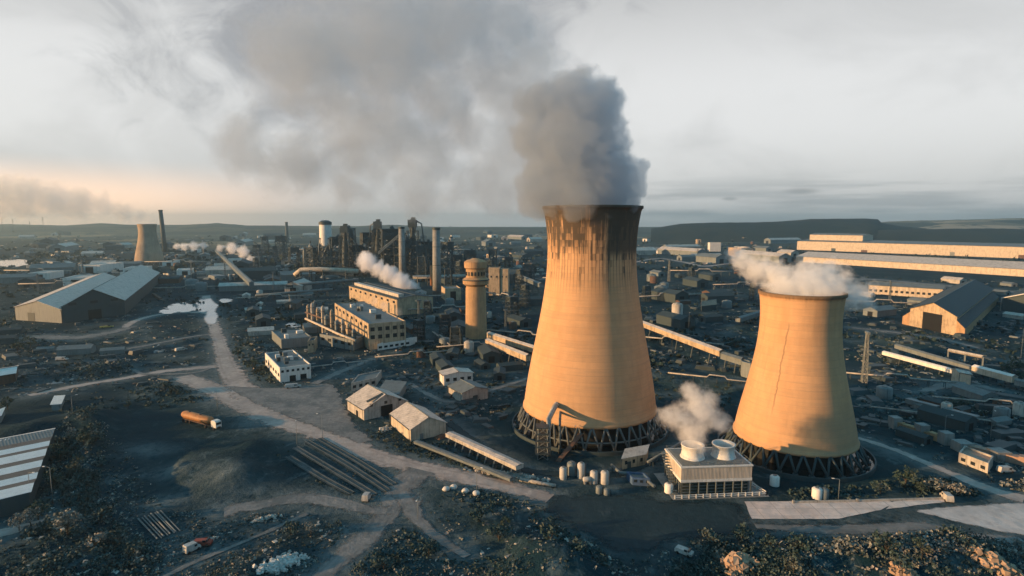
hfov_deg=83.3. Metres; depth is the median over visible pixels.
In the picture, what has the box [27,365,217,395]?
side track
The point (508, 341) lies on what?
conveyor
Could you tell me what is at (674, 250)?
long shed
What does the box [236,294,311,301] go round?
pipe run
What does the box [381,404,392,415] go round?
door
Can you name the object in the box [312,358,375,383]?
yard road
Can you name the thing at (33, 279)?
dark shed
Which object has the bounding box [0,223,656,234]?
hills
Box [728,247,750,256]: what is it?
tan block
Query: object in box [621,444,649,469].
pump house
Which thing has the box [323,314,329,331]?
process column
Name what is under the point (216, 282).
tank
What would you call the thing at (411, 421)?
cream shed
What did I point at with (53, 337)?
yard track
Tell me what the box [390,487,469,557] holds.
bend track
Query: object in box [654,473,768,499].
railing
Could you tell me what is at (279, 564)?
rubble
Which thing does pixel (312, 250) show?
steel frame
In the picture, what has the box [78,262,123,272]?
white store
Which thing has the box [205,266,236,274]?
pale shed
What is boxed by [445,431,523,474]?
pipe rack
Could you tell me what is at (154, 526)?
pipe bundle
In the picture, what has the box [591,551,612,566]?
bush
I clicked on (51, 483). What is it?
lamp post
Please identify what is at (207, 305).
puddle
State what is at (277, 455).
scrub
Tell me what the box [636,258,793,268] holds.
road
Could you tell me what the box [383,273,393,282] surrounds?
tank
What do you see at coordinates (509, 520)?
bush
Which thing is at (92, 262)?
pale shed
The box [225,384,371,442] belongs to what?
dirt yard
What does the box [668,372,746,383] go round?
pipe run
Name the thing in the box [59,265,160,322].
warehouse bay
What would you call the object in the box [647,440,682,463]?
pipe
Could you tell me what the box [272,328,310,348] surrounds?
flat store
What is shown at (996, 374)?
conveyor
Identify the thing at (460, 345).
pipe run
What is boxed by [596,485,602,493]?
tank
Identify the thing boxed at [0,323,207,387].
scrub
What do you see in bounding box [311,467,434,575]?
fork track
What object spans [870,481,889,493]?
bush
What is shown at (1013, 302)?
gabled shed
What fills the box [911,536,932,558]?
tree
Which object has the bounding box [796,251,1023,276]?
long low store
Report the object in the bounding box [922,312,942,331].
door
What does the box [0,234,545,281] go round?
debris
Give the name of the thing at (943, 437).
wall
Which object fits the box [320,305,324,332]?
process column
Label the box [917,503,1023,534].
grey apron
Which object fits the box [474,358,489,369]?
dark shed
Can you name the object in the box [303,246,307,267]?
hot stove
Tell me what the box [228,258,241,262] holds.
white store
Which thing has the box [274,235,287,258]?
steel frame
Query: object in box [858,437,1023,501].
side road
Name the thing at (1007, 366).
tree
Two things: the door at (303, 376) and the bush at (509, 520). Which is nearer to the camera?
the bush at (509, 520)
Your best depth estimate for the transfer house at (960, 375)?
286.31 m
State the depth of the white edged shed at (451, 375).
287.12 m
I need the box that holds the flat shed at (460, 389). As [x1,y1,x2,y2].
[447,379,488,400]
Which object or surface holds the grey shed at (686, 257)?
on the ground at (208, 473)
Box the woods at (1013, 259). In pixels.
[796,250,1023,261]
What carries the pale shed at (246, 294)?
on the ground at (208, 473)
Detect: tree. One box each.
[0,396,14,409]
[8,512,29,530]
[10,339,26,352]
[19,507,39,525]
[22,336,36,347]
[22,499,51,519]
[43,467,64,483]
[48,441,68,460]
[51,508,82,535]
[62,427,76,438]
[65,455,84,472]
[75,429,94,445]
[123,401,131,406]
[232,346,243,354]
[245,358,258,370]
[303,521,317,534]
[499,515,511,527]
[889,550,917,573]
[892,465,919,487]
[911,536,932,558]
[914,481,928,491]
[939,482,952,489]
[1000,355,1023,373]
[1011,362,1023,378]
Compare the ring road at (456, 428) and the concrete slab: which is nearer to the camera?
the concrete slab
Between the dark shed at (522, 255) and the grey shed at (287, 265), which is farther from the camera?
the dark shed at (522, 255)
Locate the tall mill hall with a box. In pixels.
[809,233,872,240]
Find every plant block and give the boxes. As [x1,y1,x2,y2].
[335,301,405,349]
[348,282,433,315]
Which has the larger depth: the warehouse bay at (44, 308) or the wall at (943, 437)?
the warehouse bay at (44, 308)
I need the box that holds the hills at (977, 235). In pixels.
[877,228,1023,242]
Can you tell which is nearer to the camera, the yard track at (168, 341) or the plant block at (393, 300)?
the yard track at (168, 341)
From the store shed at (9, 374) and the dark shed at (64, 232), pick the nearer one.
the store shed at (9, 374)
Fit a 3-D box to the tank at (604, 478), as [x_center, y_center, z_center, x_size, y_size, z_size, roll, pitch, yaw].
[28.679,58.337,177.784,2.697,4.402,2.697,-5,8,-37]
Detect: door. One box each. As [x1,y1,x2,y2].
[27,312,34,320]
[85,267,93,272]
[88,309,101,319]
[290,375,295,380]
[300,373,306,378]
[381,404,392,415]
[450,291,455,299]
[685,322,689,328]
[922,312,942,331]
[969,423,973,430]
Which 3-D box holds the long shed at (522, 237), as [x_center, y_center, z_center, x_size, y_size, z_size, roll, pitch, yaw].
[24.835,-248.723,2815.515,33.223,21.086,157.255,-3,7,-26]
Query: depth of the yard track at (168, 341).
389.56 m
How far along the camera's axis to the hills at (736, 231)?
2556.93 m
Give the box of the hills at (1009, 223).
[881,218,1023,228]
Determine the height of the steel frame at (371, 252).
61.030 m
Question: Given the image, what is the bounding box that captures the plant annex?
[320,331,363,350]
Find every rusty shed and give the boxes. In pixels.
[158,276,180,283]
[243,250,253,254]
[263,276,280,281]
[406,324,416,333]
[459,307,465,313]
[675,299,690,304]
[701,289,728,292]
[919,396,944,407]
[953,405,971,412]
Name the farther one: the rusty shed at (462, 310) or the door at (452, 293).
the door at (452, 293)
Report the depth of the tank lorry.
226.76 m
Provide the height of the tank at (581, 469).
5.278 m
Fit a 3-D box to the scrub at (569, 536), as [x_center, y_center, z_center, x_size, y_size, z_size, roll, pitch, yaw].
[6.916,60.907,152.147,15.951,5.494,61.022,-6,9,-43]
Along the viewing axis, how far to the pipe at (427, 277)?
741.58 m
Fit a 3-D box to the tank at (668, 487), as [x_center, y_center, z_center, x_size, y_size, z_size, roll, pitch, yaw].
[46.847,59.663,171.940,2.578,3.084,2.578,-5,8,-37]
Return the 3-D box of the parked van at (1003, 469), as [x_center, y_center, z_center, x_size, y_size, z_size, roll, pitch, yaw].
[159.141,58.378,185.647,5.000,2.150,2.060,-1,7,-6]
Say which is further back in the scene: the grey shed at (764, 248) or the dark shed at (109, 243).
the dark shed at (109, 243)
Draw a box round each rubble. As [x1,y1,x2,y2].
[251,514,282,522]
[252,552,309,574]
[378,426,391,432]
[463,466,550,481]
[714,550,758,575]
[888,561,919,575]
[966,543,1023,575]
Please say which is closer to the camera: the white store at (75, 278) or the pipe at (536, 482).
the pipe at (536, 482)
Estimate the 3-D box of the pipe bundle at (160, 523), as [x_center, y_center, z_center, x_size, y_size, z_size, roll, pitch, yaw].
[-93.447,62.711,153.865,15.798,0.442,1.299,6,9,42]
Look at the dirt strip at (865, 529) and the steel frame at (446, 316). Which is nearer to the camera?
the dirt strip at (865, 529)
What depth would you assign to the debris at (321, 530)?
143.42 m
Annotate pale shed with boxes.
[18,235,35,238]
[81,251,104,256]
[90,260,117,263]
[115,242,132,247]
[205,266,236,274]
[242,292,250,298]
[247,326,273,335]
[276,299,288,303]
[284,278,311,291]
[303,233,315,236]
[310,307,327,312]
[527,237,541,241]
[636,247,655,254]
[777,249,798,256]
[858,291,874,296]
[940,276,966,283]
[1002,311,1023,319]
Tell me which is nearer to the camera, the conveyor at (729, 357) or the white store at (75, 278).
the conveyor at (729, 357)
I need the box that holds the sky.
[0,0,1023,226]
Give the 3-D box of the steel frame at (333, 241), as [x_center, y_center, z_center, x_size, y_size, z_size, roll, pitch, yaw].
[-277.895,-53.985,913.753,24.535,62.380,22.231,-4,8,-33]
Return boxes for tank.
[185,279,198,289]
[192,272,196,278]
[195,282,207,290]
[215,278,218,289]
[256,289,262,297]
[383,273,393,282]
[416,349,425,357]
[426,315,434,323]
[439,337,449,346]
[445,298,453,305]
[464,340,473,353]
[487,311,491,317]
[509,321,516,329]
[559,466,567,479]
[567,460,576,475]
[577,461,585,478]
[583,476,592,484]
[590,469,598,483]
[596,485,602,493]
[600,469,609,484]
[604,488,610,495]
[647,273,655,281]
[650,275,657,282]
[654,285,666,288]
[659,282,668,287]
[664,482,673,493]
[672,302,682,314]
[722,300,731,307]
[769,474,780,486]
[811,486,822,499]
[820,487,829,499]
[876,385,892,399]
[941,401,952,408]
[992,400,1001,404]
[993,406,1010,417]
[1012,401,1023,416]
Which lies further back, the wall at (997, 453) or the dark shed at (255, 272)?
the dark shed at (255, 272)
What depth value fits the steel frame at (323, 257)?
934.26 m
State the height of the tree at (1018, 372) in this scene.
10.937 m
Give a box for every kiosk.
[0,407,4,422]
[50,395,64,410]
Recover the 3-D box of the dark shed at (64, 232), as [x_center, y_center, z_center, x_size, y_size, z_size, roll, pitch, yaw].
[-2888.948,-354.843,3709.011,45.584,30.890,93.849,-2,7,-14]
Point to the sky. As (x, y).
(439, 113)
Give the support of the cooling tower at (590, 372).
on the ground at (208, 473)
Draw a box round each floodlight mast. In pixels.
[80,258,83,274]
[189,262,192,278]
[416,299,421,318]
[504,309,507,330]
[667,259,670,281]
[860,331,870,382]
[888,280,891,298]
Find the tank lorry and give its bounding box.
[181,411,221,429]
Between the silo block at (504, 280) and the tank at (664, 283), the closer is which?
the silo block at (504, 280)
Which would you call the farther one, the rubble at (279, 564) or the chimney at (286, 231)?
the chimney at (286, 231)
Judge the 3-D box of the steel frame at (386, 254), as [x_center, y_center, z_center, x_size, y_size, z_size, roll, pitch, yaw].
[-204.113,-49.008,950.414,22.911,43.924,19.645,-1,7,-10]
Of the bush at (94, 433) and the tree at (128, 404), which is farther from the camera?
the tree at (128, 404)
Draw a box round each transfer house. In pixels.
[740,359,750,377]
[950,368,972,384]
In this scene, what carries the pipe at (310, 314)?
on the ground at (208, 473)
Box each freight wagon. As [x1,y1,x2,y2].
[904,398,939,407]
[942,407,979,422]
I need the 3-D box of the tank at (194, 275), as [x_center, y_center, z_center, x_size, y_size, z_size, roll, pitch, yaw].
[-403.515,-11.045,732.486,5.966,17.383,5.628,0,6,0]
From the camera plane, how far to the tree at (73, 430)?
211.16 m
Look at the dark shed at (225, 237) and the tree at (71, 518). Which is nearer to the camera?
the tree at (71, 518)
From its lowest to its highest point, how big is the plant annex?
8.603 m
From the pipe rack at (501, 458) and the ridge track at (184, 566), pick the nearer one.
the ridge track at (184, 566)
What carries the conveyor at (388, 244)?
on the ground at (208, 473)
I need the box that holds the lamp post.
[42,466,52,501]
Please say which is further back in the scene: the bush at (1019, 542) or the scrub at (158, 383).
the scrub at (158, 383)
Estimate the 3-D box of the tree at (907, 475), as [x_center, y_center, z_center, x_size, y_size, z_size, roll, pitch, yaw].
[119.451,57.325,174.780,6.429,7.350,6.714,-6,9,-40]
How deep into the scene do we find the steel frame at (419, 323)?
395.54 m
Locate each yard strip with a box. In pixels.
[764,278,1014,292]
[851,327,978,347]
[919,382,1006,391]
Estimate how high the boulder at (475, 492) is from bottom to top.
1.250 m
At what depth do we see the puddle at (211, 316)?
492.84 m
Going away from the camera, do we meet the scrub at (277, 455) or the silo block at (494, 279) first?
the scrub at (277, 455)
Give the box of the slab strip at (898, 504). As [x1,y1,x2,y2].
[887,499,944,508]
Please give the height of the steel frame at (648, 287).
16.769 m
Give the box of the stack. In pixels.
[430,265,432,285]
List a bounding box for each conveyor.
[215,249,253,285]
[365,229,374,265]
[378,234,398,273]
[485,338,530,365]
[487,331,533,352]
[517,274,543,292]
[643,321,725,363]
[720,351,744,372]
[735,310,759,323]
[882,351,951,373]
[894,344,971,370]
[971,364,1017,386]
[1014,378,1023,391]
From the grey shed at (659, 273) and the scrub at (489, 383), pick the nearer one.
the scrub at (489, 383)
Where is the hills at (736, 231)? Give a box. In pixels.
[651,218,925,241]
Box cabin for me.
[701,299,716,311]
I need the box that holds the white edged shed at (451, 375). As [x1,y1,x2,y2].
[438,367,473,385]
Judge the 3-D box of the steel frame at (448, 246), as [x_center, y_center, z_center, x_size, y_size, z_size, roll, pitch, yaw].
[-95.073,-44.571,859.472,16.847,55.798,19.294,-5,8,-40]
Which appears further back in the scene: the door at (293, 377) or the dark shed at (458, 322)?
the dark shed at (458, 322)
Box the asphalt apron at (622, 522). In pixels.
[543,494,892,552]
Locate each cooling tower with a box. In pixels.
[134,224,164,264]
[512,205,668,456]
[718,287,876,482]
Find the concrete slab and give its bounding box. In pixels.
[744,501,892,518]
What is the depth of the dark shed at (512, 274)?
762.74 m
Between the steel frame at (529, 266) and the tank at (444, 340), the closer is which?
the tank at (444, 340)
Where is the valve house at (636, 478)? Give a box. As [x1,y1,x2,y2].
[626,471,649,485]
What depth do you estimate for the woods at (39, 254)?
1232.84 m
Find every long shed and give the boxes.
[49,242,78,251]
[218,281,287,291]
[234,239,253,245]
[280,256,301,264]
[507,235,526,239]
[658,246,705,254]
[663,244,699,247]
[736,250,791,262]
[764,238,800,243]
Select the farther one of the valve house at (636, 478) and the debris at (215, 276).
the debris at (215, 276)
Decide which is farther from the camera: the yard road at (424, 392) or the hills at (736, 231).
the hills at (736, 231)
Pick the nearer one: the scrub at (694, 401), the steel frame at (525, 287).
the scrub at (694, 401)
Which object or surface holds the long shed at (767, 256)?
on the ground at (208, 473)
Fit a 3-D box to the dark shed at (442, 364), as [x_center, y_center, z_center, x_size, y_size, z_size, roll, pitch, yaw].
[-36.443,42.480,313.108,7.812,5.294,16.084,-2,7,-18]
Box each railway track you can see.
[284,455,355,494]
[292,446,377,494]
[305,440,390,491]
[315,437,397,484]
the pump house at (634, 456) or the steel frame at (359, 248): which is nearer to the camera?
the pump house at (634, 456)
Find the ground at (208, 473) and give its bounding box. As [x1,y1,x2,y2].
[0,235,1023,575]
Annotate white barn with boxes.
[346,384,407,419]
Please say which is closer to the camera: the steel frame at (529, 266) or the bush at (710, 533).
the bush at (710, 533)
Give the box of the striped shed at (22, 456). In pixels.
[0,428,54,516]
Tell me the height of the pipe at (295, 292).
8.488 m
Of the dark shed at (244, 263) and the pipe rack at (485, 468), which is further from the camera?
the dark shed at (244, 263)
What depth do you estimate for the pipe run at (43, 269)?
881.74 m
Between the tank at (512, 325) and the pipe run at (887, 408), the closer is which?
the pipe run at (887, 408)
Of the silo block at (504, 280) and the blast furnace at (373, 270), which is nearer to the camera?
the silo block at (504, 280)
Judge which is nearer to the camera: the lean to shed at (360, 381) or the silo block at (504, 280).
the lean to shed at (360, 381)
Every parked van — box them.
[55,356,68,360]
[175,347,186,351]
[182,541,200,554]
[285,383,300,388]
[361,492,371,501]
[939,491,953,502]
[996,465,1015,473]
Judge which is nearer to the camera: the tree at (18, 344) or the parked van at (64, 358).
the parked van at (64, 358)
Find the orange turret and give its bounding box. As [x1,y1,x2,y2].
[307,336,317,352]
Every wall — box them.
[792,497,942,502]
[888,415,954,445]
[950,439,1023,465]
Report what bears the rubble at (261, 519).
on the ground at (208, 473)
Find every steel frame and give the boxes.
[252,244,261,256]
[253,257,258,266]
[261,235,268,254]
[272,245,277,262]
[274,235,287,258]
[288,246,300,267]
[296,250,302,265]
[303,245,319,273]
[311,247,327,264]
[329,236,342,273]
[339,225,356,264]
[349,243,364,275]
[357,250,367,276]
[360,230,375,274]
[366,242,373,264]
[379,225,398,276]
[383,245,393,270]
[387,233,407,270]
[394,238,414,277]
[410,243,426,279]
[413,318,425,340]
[417,255,427,281]
[418,239,432,274]
[423,299,431,320]
[439,313,450,332]
[441,239,454,274]
[444,268,452,285]
[450,325,462,349]
[453,253,463,271]
[455,260,463,281]
[464,248,476,259]
[485,258,494,277]
[488,248,496,270]
[504,256,513,267]
[504,295,519,318]
[515,268,523,288]
[519,283,530,307]
[523,262,534,279]
[641,285,650,300]
[688,267,694,276]
[749,282,755,300]
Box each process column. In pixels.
[305,304,309,322]
[309,302,315,321]
[315,307,319,321]
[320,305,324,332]
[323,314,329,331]
[329,309,333,329]
[333,319,339,332]
[340,318,344,334]
[345,323,351,336]
[351,328,356,348]
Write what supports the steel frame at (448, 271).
on the ground at (208, 473)
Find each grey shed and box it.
[0,273,38,283]
[28,263,77,273]
[36,346,56,351]
[55,344,96,355]
[99,346,126,354]
[118,261,143,267]
[198,252,209,257]
[280,271,315,280]
[285,263,292,268]
[289,291,313,298]
[302,321,334,332]
[415,289,426,293]
[481,239,495,245]
[510,241,520,244]
[649,270,665,275]
[676,254,695,260]
[696,253,727,263]
[753,246,772,251]
[863,305,896,316]
[906,296,927,305]
[906,397,932,408]
[951,382,999,400]
[984,416,1011,425]
[993,289,1010,294]
[1000,281,1017,286]
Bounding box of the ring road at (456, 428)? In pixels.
[446,421,681,477]
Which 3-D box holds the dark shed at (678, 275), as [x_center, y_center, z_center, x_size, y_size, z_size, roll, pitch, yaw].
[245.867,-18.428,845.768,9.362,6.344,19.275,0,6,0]
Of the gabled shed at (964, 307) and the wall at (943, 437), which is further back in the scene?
the gabled shed at (964, 307)
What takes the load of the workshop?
on the ground at (208, 473)
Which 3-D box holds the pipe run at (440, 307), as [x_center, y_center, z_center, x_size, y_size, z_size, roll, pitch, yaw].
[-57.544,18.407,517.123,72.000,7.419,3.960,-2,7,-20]
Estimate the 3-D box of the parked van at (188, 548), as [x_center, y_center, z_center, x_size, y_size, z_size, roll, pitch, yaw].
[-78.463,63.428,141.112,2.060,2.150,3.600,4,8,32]
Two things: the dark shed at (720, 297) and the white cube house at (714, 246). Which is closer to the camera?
the dark shed at (720, 297)
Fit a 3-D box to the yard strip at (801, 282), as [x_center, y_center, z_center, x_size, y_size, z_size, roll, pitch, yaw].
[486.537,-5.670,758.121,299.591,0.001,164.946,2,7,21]
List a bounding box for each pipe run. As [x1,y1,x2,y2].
[4,268,72,273]
[18,280,73,288]
[144,259,212,265]
[154,284,218,291]
[228,274,232,281]
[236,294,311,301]
[311,359,374,370]
[375,350,446,361]
[408,304,486,310]
[432,331,452,346]
[436,341,506,347]
[486,292,510,298]
[487,329,535,337]
[639,293,701,301]
[645,336,723,348]
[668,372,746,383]
[670,268,739,275]
[712,282,771,287]
[846,299,917,306]
[846,372,965,388]
[871,406,990,424]
[931,395,1012,405]
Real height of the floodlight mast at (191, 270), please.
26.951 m
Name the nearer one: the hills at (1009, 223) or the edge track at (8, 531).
the edge track at (8, 531)
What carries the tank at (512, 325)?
on the ground at (208, 473)
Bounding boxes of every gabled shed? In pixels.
[902,279,998,334]
[1000,288,1023,313]
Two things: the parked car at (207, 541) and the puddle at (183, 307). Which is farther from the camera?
the puddle at (183, 307)
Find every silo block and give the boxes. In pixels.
[489,267,500,295]
[500,268,508,295]
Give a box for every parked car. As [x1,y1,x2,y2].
[194,536,212,546]
[674,544,693,557]
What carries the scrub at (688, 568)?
on the ground at (208, 473)
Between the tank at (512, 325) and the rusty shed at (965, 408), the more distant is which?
the tank at (512, 325)
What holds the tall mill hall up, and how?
on the ground at (208, 473)
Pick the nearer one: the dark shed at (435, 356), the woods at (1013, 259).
the dark shed at (435, 356)
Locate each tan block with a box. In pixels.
[441,286,460,299]
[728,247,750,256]
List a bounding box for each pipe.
[255,288,332,301]
[286,278,358,290]
[293,267,358,280]
[305,312,351,331]
[305,318,356,351]
[413,274,465,284]
[519,478,555,487]
[535,402,582,461]
[610,463,655,487]
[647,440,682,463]
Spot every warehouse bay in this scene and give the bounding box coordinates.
[14,272,115,322]
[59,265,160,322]
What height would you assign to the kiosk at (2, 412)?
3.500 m
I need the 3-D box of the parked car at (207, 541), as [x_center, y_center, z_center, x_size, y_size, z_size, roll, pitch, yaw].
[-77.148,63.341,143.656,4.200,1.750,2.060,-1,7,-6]
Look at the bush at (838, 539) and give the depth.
133.54 m
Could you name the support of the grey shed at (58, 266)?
on the ground at (208, 473)
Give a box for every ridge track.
[7,514,63,527]
[163,513,307,575]
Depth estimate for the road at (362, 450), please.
206.96 m
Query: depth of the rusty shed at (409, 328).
421.58 m
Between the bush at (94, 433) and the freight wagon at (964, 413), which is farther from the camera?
the freight wagon at (964, 413)
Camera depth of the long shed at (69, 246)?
1589.52 m
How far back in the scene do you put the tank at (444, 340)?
370.76 m
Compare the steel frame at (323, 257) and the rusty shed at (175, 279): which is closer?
the rusty shed at (175, 279)
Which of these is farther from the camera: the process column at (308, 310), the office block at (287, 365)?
the process column at (308, 310)
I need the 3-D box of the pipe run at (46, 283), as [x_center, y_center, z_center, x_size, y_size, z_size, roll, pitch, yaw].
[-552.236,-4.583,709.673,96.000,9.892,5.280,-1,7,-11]
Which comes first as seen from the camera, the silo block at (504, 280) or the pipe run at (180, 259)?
the silo block at (504, 280)
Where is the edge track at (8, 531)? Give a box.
[0,527,23,536]
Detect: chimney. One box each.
[158,210,166,251]
[285,222,288,242]
[398,227,405,279]
[432,228,440,294]
[449,237,452,268]
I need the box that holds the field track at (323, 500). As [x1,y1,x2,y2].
[224,492,391,516]
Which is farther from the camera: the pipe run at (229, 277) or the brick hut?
the pipe run at (229, 277)
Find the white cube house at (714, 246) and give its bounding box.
[708,242,720,251]
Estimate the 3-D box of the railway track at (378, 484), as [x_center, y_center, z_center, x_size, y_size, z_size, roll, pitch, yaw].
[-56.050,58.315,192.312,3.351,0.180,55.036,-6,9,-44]
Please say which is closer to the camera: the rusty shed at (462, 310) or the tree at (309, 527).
the tree at (309, 527)
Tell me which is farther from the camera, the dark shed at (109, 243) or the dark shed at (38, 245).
the dark shed at (109, 243)
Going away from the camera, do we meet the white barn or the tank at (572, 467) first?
the tank at (572, 467)
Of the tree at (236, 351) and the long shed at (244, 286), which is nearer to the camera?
the tree at (236, 351)
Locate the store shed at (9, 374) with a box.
[0,365,18,384]
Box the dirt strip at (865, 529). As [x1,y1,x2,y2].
[755,522,1023,543]
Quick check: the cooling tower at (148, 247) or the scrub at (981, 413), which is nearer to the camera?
the scrub at (981, 413)
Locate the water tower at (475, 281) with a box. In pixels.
[462,258,488,338]
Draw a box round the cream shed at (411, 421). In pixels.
[389,401,446,441]
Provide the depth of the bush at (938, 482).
172.15 m
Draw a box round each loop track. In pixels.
[122,311,206,327]
[133,368,211,374]
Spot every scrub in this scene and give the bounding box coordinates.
[0,274,533,354]
[0,275,527,415]
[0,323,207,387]
[0,411,1023,575]
[0,500,163,575]
[19,404,109,539]
[57,381,203,412]
[210,550,269,575]
[231,333,275,382]
[276,444,372,485]
[352,527,519,575]
[360,426,531,479]
[410,357,512,416]
[447,489,627,572]
[639,275,1023,465]
[643,270,1023,367]
[653,363,733,426]
[668,524,1023,575]
[787,474,984,500]
[858,346,1023,437]
[986,466,1023,491]
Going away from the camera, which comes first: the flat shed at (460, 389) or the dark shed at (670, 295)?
the flat shed at (460, 389)
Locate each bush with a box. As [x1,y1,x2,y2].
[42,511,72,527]
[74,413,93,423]
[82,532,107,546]
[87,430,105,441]
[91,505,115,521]
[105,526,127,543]
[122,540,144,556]
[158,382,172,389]
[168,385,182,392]
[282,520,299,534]
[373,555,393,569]
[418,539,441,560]
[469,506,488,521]
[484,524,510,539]
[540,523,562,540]
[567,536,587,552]
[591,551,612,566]
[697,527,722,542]
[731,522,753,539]
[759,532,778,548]
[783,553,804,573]
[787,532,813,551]
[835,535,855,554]
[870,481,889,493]
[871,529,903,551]
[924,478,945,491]
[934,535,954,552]
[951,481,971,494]
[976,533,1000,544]
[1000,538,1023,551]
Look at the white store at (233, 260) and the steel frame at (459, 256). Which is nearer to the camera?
the steel frame at (459, 256)
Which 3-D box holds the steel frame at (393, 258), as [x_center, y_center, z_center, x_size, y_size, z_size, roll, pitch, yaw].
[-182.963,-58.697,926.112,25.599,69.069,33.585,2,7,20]
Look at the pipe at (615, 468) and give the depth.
180.59 m
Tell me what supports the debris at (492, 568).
on the ground at (208, 473)
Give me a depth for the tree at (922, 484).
171.43 m
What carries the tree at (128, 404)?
on the ground at (208, 473)
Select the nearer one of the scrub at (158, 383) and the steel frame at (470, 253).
the scrub at (158, 383)
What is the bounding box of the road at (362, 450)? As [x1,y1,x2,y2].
[173,374,553,502]
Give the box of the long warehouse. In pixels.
[797,239,1023,258]
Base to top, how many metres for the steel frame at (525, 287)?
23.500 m
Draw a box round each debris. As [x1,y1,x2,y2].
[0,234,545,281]
[0,237,781,280]
[0,276,530,428]
[10,431,1015,575]
[13,445,922,575]
[36,285,529,439]
[639,269,1023,454]
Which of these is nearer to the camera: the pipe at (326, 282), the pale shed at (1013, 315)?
the pale shed at (1013, 315)
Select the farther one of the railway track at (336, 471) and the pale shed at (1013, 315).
the pale shed at (1013, 315)
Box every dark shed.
[0,327,23,334]
[0,334,18,344]
[18,276,44,287]
[31,243,49,248]
[39,238,59,243]
[56,230,70,234]
[102,241,115,247]
[105,245,124,249]
[160,242,173,247]
[220,235,230,240]
[227,248,242,252]
[233,259,252,267]
[239,267,276,279]
[246,306,259,316]
[255,313,270,326]
[263,233,284,239]
[284,299,301,309]
[292,298,307,303]
[294,312,310,318]
[416,234,426,239]
[429,351,444,365]
[435,358,454,370]
[441,278,453,283]
[444,307,460,321]
[446,347,459,359]
[451,319,464,334]
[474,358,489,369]
[476,236,485,239]
[477,343,499,362]
[493,366,505,379]
[496,361,522,371]
[507,314,531,327]
[509,269,528,283]
[512,252,531,260]
[513,347,531,357]
[514,296,542,305]
[521,249,542,255]
[528,245,540,248]
[651,287,688,302]
[656,311,694,328]
[675,273,683,277]
[682,276,707,287]
[698,272,721,280]
[698,314,723,322]
[699,292,734,302]
[895,426,932,444]
[917,404,977,430]
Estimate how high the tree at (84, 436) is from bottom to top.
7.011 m
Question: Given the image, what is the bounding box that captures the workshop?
[868,281,945,297]
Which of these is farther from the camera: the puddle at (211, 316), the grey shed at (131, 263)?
the grey shed at (131, 263)
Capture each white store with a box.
[31,270,63,279]
[62,274,96,285]
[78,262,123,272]
[123,266,151,271]
[162,260,179,265]
[176,268,193,274]
[214,263,227,265]
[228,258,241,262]
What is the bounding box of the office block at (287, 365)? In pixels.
[265,350,310,382]
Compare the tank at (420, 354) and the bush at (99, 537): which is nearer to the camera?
the bush at (99, 537)
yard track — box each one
[35,326,136,339]
[128,334,210,348]
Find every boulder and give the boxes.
[442,486,449,491]
[450,484,457,489]
[472,490,479,495]
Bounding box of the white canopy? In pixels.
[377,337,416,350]
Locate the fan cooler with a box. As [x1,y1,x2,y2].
[661,439,753,495]
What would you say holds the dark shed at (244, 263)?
on the ground at (208, 473)
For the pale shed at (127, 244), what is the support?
on the ground at (208, 473)
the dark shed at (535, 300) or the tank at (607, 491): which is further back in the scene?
the dark shed at (535, 300)
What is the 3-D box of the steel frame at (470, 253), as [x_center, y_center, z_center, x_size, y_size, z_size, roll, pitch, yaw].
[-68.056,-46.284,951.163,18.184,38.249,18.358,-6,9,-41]
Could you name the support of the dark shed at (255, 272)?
on the ground at (208, 473)
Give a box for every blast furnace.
[310,220,341,273]
[333,224,357,276]
[367,219,389,276]
[406,217,424,276]
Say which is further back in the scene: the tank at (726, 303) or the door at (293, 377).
the tank at (726, 303)
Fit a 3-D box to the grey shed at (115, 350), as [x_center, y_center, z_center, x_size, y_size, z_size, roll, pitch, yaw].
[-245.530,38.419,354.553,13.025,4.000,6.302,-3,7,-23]
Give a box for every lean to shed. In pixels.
[351,370,381,391]
[380,380,406,396]
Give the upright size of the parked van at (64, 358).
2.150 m
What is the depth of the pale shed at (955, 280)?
764.90 m
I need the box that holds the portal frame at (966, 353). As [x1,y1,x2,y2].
[946,349,983,365]
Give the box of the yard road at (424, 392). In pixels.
[410,377,527,402]
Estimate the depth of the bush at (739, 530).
144.37 m
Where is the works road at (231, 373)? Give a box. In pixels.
[201,295,259,399]
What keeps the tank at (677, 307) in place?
on the ground at (208, 473)
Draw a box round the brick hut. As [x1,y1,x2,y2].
[958,446,993,473]
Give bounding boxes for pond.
[0,259,33,266]
[175,244,209,246]
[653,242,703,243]
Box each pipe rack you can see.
[413,440,513,481]
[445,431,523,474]
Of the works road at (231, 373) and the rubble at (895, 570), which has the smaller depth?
the rubble at (895, 570)
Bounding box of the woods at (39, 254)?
[0,234,795,274]
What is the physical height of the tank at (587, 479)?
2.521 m
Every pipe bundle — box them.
[137,517,161,539]
[144,515,168,536]
[150,512,174,533]
[156,510,180,531]
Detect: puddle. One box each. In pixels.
[159,309,177,313]
[164,302,199,311]
[195,298,217,311]
[204,308,218,323]
[219,299,232,302]
[286,322,300,326]

